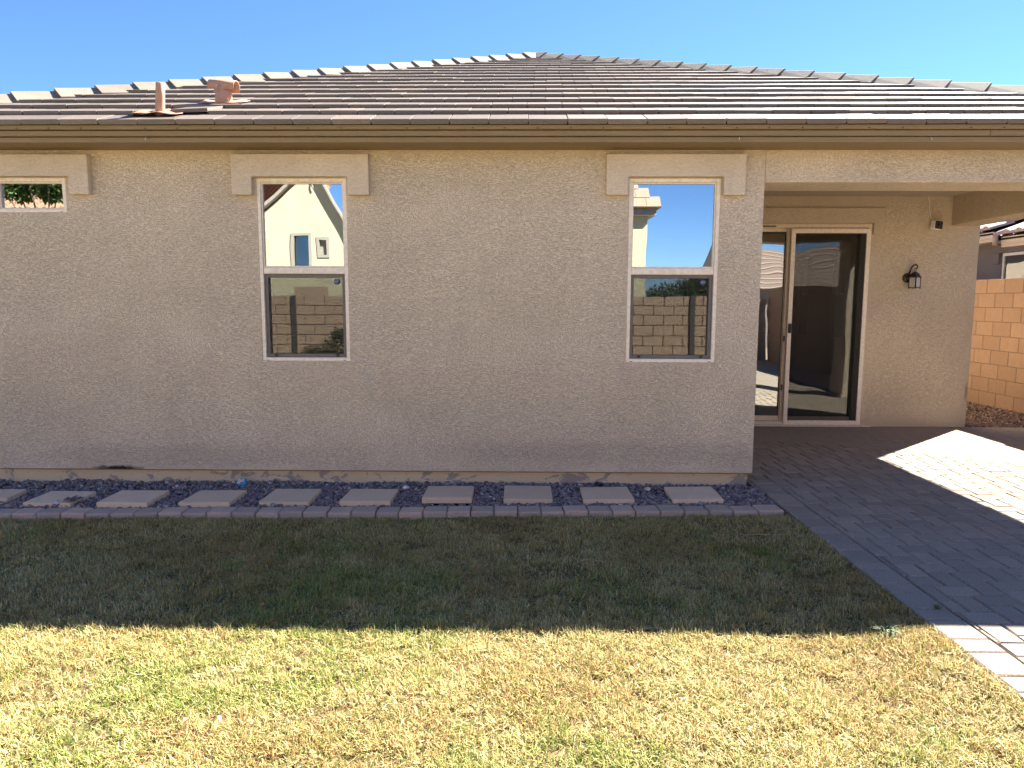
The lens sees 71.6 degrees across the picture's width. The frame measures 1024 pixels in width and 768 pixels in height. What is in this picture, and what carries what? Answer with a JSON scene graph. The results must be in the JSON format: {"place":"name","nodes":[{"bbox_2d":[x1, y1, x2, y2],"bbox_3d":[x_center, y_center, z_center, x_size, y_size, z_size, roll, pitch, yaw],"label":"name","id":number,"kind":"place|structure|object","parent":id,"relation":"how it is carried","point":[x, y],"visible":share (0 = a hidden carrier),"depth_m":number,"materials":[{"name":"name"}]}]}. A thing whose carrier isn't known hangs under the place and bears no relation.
{"place":"outdoors","nodes":[
{"label":"outdoors","id":0,"kind":"place"},
{"bbox_2d":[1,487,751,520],"bbox_3d":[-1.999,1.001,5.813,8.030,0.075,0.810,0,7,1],"label":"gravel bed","id":1,"kind":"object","parent":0,"point":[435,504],"visible":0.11,"depth_m":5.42,"materials":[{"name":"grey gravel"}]},
{"bbox_2d":[0,489,26,502],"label":"stepping stone","id":2,"kind":"object","parent":1,"relation":"on","point":[8,495],"visible":0.78,"depth_m":5.75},
{"bbox_2d":[259,489,320,507],"bbox_3d":[-1.776,0.918,5.721,0.388,0.050,0.382,0,7,1],"label":"stepping stone","id":3,"kind":"object","parent":1,"relation":"on","point":[297,497],"visible":0.85,"depth_m":5.65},
{"bbox_2d":[339,489,397,506],"bbox_3d":[-1.150,0.919,5.735,0.397,0.050,0.385,1,6,1],"label":"stepping stone","id":4,"kind":"object","parent":1,"relation":"on","point":[364,497],"visible":0.97,"depth_m":5.65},
{"bbox_2d":[504,485,552,504],"bbox_3d":[0.130,0.911,5.827,0.395,0.050,0.427,1,7,1],"label":"stepping stone","id":5,"kind":"object","parent":1,"relation":"on","point":[523,495],"visible":0.94,"depth_m":5.75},
{"bbox_2d":[580,487,633,504],"bbox_3d":[0.772,0.917,5.821,0.405,0.050,0.410,0,6,1],"label":"stepping stone","id":6,"kind":"object","parent":1,"relation":"on","point":[605,495],"visible":0.8,"depth_m":5.74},
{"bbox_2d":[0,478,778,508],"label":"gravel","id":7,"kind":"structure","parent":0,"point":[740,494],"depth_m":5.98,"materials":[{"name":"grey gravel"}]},
{"bbox_2d":[23,491,95,508],"bbox_3d":[-3.594,0.921,5.652,0.374,0.050,0.337,1,7,1],"label":"stepping stone","id":8,"kind":"object","parent":7,"relation":"on","point":[49,498],"visible":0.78,"depth_m":5.62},
{"bbox_2d":[57,495,83,501],"bbox_3d":[-3.410,0.899,5.527,0.223,0.031,0.143,4,8,28],"label":"gravel spill","id":9,"kind":"object","parent":8,"relation":"on","point":[74,498],"visible":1,"depth_m":5.53,"materials":[{"name":"grey gravel"}]},
{"bbox_2d":[96,490,169,507],"bbox_3d":[-3.021,0.920,5.678,0.400,0.050,0.368,0,7,1],"label":"stepping stone","id":10,"kind":"object","parent":7,"relation":"on","point":[133,498],"visible":0.91,"depth_m":5.60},
{"bbox_2d":[178,490,246,507],"bbox_3d":[-2.391,0.924,5.698,0.400,0.050,0.386,0,6,1],"label":"stepping stone","id":11,"kind":"object","parent":7,"relation":"on","point":[213,498],"visible":0.84,"depth_m":5.62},
{"bbox_2d":[236,478,247,486],"bbox_3d":[-2.318,0.845,6.090,0.094,0.083,0.064,10,19,-28],"label":"crumpled wrapper","id":12,"kind":"object","parent":7,"relation":"on","point":[242,482],"visible":1,"depth_m":6.07,"materials":[{"name":"blue plastic"}]},
{"bbox_2d":[422,486,473,502],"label":"stepping stone","id":13,"kind":"object","parent":7,"relation":"on","point":[448,494],"visible":1,"depth_m":5.70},
{"bbox_2d":[594,482,602,485],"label":"black rock","id":14,"kind":"object","parent":7,"relation":"on","point":[598,484],"visible":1,"depth_m":6.07,"materials":[{"name":"black stone"}]},
{"bbox_2d":[664,486,722,504],"bbox_3d":[1.485,0.917,5.832,0.412,0.050,0.412,0,6,1],"label":"stepping stone","id":15,"kind":"object","parent":7,"relation":"on","point":[696,495],"visible":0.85,"depth_m":5.77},
{"bbox_2d":[0,512,1023,767],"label":"lawn","id":16,"kind":"structure","parent":0,"point":[522,658],"depth_m":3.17,"materials":[{"name":"plant"}]},
{"bbox_2d":[744,534,786,535],"bbox_3d":[1.741,1.035,4.878,0.301,0.011,0.012,0,7,-2],"label":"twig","id":17,"kind":"object","parent":16,"relation":"on","point":[768,534],"visible":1,"depth_m":4.88,"materials":[{"name":"plant"}]},
{"bbox_2d":[870,618,901,635],"bbox_3d":[1.846,1.208,3.494,0.186,0.065,0.180,0,7,1],"label":"weed","id":18,"kind":"object","parent":16,"relation":"on","point":[891,631],"visible":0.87,"depth_m":3.49,"materials":[{"name":"green plant"}]},
{"bbox_2d":[0,0,1023,93],"label":"sky","id":19,"kind":"structure","parent":0,"point":[46,45],"materials":[{"name":"blue"}]},
{"bbox_2d":[746,426,1023,699],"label":"patio","id":20,"kind":"structure","parent":0,"point":[918,520],"depth_m":5.46,"materials":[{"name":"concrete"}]},
{"bbox_2d":[930,602,944,608],"bbox_3d":[2.231,1.161,3.717,0.074,0.037,0.066,0,7,1],"label":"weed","id":21,"kind":"object","parent":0,"point":[937,606],"visible":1,"depth_m":3.71,"materials":[{"name":"green plant"}]},
{"bbox_2d":[965,402,1023,426],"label":"side yard gravel","id":22,"kind":"structure","parent":0,"point":[978,416],"depth_m":9.80,"materials":[{"name":"brown gravel"}]},
{"bbox_2d":[976,218,1023,279],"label":"neighbor house","id":23,"kind":"structure","parent":0,"point":[1001,251],"depth_m":12.78,"materials":[{"name":"beige paint"}]},
{"bbox_2d":[1001,251,1023,278],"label":"window","id":24,"kind":"structure","parent":23,"relation":"in","point":[1012,263],"depth_m":12.68,"materials":[{"name":"white plastic"}]},
{"label":"ground","id":25,"kind":"structure","parent":0,"visible":0},
{"bbox_2d":[0,504,783,520],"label":"edging","id":26,"kind":"object","parent":25,"relation":"on","point":[429,512],"visible":0.72,"depth_m":5.40,"materials":[{"name":"concrete"}]},
{"bbox_2d":[0,52,1023,490],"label":"house","id":27,"kind":"structure","parent":25,"relation":"on","point":[542,268],"depth_m":6.04,"materials":[{"name":"beige paint"}]},
{"bbox_2d":[0,178,66,211],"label":"window","id":28,"kind":"structure","parent":27,"relation":"in","point":[3,181],"depth_m":5.94,"materials":[{"name":"plastic"}]},
{"bbox_2d":[256,179,349,360],"bbox_3d":[-1.748,-0.955,5.997,0.757,1.531,0.074,0,7,1],"label":"window","id":29,"kind":"structure","parent":27,"relation":"in","point":[266,272],"depth_m":5.98,"materials":[{"name":"plastic"}]},
{"bbox_2d":[626,179,720,361],"bbox_3d":[1.339,-0.940,5.949,0.757,1.531,0.074,0,7,1],"label":"window","id":30,"kind":"structure","parent":27,"relation":"in","point":[710,273],"depth_m":5.93,"materials":[{"name":"plastic"}]},
{"bbox_2d":[754,224,871,426],"bbox_3d":[3.600,-0.735,9.055,2.010,2.562,0.198,0,7,1],"label":"sliding door","id":31,"kind":"structure","parent":27,"relation":"in","point":[781,419],"depth_m":9.02,"materials":[{"name":"plastic"}]},
{"bbox_2d":[902,264,921,288],"bbox_3d":[4.997,-1.341,8.858,0.127,0.305,0.208,-2,7,-18],"label":"wall lantern","id":32,"kind":"object","parent":27,"relation":"attached to","point":[915,275],"depth_m":8.82,"materials":[{"name":"black metal"}]},
{"bbox_2d":[928,196,942,229],"bbox_3d":[5.261,-2.121,8.810,0.148,0.416,0.120,-2,7,-19],"label":"security camera","id":33,"kind":"object","parent":27,"relation":"attached to","point":[936,224],"visible":1,"depth_m":8.78,"materials":[{"name":"white plastic"}]},
{"bbox_2d":[967,278,1023,417],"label":"block wall","id":34,"kind":"structure","parent":25,"relation":"on","point":[996,373],"depth_m":10.45,"materials":[{"name":"beige brick"}]}
]}

